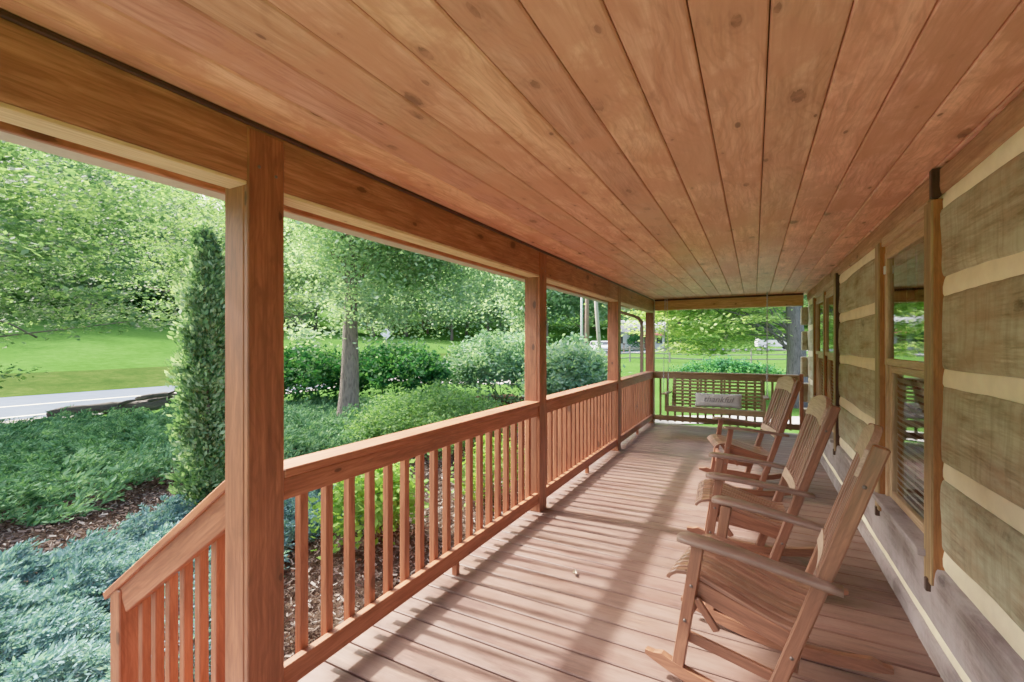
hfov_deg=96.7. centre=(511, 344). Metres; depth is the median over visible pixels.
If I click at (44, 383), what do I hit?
roadside verge
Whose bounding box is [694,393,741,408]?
lumbar pillow
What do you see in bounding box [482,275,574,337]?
woodland tree
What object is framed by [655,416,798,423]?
gravel path
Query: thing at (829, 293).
window
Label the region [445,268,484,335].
woodland tree
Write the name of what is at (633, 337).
round evergreen
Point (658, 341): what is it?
window
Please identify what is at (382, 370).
hedge shrub
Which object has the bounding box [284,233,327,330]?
field tree
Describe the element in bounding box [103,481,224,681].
stair handrail
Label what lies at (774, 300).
end beam
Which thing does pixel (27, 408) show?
road
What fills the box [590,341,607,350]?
parked car
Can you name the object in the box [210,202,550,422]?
shade tree
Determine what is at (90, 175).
woodland tree
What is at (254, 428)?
porch post
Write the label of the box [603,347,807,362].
rail fence
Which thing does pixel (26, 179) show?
woodland tree
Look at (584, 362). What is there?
broadleaf shrub
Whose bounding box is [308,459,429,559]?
lime shrub
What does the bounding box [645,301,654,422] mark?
porch post
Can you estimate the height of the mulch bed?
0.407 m
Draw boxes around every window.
[656,336,662,343]
[816,287,833,442]
[872,219,925,555]
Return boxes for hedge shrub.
[284,339,371,402]
[326,336,459,399]
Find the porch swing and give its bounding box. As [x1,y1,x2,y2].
[661,293,768,417]
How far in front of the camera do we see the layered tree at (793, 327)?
14.87 m
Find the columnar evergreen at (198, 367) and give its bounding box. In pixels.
[158,217,224,506]
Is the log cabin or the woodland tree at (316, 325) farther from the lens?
the woodland tree at (316, 325)
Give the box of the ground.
[0,255,808,432]
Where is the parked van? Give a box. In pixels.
[755,336,785,348]
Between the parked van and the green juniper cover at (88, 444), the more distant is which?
the parked van
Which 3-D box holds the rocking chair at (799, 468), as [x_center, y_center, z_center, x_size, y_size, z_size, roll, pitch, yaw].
[1.521,0.848,2.837,0.840,1.093,0.656,0,0,25]
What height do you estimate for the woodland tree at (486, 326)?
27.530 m
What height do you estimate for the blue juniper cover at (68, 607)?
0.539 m
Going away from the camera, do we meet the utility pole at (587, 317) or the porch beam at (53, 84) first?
the porch beam at (53, 84)
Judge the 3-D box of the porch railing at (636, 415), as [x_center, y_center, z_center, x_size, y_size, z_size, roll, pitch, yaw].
[1.918,0.934,7.084,0.135,0.922,2.226,0,0,28]
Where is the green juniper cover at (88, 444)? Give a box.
[0,393,406,527]
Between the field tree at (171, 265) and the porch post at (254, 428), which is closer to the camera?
the porch post at (254, 428)
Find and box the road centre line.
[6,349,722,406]
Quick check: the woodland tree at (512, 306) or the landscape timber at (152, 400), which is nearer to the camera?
the landscape timber at (152, 400)
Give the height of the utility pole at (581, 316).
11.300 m
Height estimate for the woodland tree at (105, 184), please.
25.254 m
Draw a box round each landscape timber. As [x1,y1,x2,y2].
[46,397,197,416]
[135,391,175,400]
[135,393,176,401]
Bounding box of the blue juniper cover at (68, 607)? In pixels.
[0,485,361,681]
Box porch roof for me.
[0,121,631,309]
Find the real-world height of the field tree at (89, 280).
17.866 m
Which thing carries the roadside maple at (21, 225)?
on the ground
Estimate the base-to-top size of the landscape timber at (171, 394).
0.443 m
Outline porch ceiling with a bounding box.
[0,0,1023,299]
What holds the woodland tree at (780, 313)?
on the ground
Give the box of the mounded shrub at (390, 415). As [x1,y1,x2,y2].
[332,378,524,463]
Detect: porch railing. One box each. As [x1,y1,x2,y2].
[284,401,539,681]
[547,380,617,496]
[621,371,653,441]
[654,371,803,430]
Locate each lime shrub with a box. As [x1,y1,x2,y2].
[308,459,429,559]
[451,434,524,510]
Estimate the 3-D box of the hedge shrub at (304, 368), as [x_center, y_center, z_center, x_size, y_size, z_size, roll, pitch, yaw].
[-5.710,0.839,12.516,4.236,2.268,3.213,0,0,28]
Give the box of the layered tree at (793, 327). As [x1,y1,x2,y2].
[584,299,808,407]
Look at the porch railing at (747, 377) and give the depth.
7.52 m
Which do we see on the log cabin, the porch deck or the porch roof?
the porch roof
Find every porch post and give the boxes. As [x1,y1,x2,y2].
[225,127,283,681]
[525,252,546,511]
[608,286,620,450]
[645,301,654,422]
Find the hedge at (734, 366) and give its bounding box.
[665,354,785,373]
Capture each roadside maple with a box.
[0,140,224,388]
[90,181,383,329]
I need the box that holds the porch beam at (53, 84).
[0,8,654,312]
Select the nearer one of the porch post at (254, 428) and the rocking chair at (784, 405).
the porch post at (254, 428)
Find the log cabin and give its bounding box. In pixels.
[801,90,1023,681]
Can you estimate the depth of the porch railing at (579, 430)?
4.69 m
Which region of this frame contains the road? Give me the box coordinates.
[0,348,807,420]
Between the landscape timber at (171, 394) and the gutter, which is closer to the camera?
the gutter
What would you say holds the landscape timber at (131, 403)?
on the ground
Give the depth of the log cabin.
1.96 m
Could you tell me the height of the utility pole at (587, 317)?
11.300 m
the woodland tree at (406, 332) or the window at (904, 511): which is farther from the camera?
the woodland tree at (406, 332)
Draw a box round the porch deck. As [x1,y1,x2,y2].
[298,422,943,681]
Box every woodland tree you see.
[0,141,81,274]
[6,148,205,308]
[47,157,173,288]
[110,183,219,311]
[298,284,341,329]
[384,281,436,336]
[411,306,439,333]
[412,266,475,340]
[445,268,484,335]
[458,267,514,336]
[465,313,510,335]
[482,271,523,335]
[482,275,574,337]
[496,275,589,349]
[513,282,638,342]
[591,304,628,324]
[621,308,644,319]
[757,295,807,321]
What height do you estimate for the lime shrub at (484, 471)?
0.957 m
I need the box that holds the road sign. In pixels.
[381,329,389,342]
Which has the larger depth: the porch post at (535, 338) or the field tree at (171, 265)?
the field tree at (171, 265)
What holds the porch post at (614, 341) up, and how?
on the porch deck
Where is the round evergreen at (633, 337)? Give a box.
[625,327,639,350]
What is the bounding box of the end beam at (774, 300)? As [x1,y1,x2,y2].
[654,293,803,310]
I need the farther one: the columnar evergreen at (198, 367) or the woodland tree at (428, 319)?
the woodland tree at (428, 319)
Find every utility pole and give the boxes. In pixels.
[581,298,582,335]
[585,299,588,344]
[594,301,600,351]
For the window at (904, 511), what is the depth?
2.81 m
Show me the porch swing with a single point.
(761, 413)
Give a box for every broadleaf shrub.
[443,325,524,403]
[513,327,630,399]
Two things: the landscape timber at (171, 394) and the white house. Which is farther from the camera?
the white house
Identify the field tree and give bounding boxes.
[0,157,60,301]
[3,166,178,318]
[119,188,224,314]
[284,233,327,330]
[325,280,409,335]
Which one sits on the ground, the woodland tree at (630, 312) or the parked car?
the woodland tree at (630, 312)
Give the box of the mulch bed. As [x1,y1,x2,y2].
[0,394,524,680]
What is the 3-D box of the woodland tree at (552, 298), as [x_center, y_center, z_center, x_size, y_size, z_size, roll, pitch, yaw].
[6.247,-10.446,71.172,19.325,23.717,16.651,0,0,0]
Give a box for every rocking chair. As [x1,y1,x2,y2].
[645,423,893,681]
[681,395,848,595]
[699,376,802,495]
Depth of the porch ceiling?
1.48 m
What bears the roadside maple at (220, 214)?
on the ground
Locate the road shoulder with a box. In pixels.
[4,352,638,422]
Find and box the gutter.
[0,131,643,371]
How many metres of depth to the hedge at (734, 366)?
22.37 m
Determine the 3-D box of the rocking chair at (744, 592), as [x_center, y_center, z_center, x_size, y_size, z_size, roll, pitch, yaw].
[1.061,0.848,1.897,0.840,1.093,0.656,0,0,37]
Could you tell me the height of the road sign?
3.336 m
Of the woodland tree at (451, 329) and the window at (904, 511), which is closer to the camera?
the window at (904, 511)
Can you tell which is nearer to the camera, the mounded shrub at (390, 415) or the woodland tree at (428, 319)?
the mounded shrub at (390, 415)
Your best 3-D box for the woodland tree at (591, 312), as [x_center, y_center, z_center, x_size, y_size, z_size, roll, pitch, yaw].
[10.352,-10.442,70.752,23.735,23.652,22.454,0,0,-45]
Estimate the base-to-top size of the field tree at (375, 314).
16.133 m
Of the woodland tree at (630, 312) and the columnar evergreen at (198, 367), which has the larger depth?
the woodland tree at (630, 312)
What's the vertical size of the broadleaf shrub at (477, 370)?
2.492 m
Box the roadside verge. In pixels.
[0,353,523,397]
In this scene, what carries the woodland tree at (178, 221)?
on the ground
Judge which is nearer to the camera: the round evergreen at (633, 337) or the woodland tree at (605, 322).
the round evergreen at (633, 337)
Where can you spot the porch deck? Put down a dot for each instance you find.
(517, 600)
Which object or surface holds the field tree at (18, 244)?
on the ground
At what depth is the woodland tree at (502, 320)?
82.88 m
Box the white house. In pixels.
[621,320,665,349]
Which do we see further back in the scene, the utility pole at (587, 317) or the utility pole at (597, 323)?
the utility pole at (587, 317)

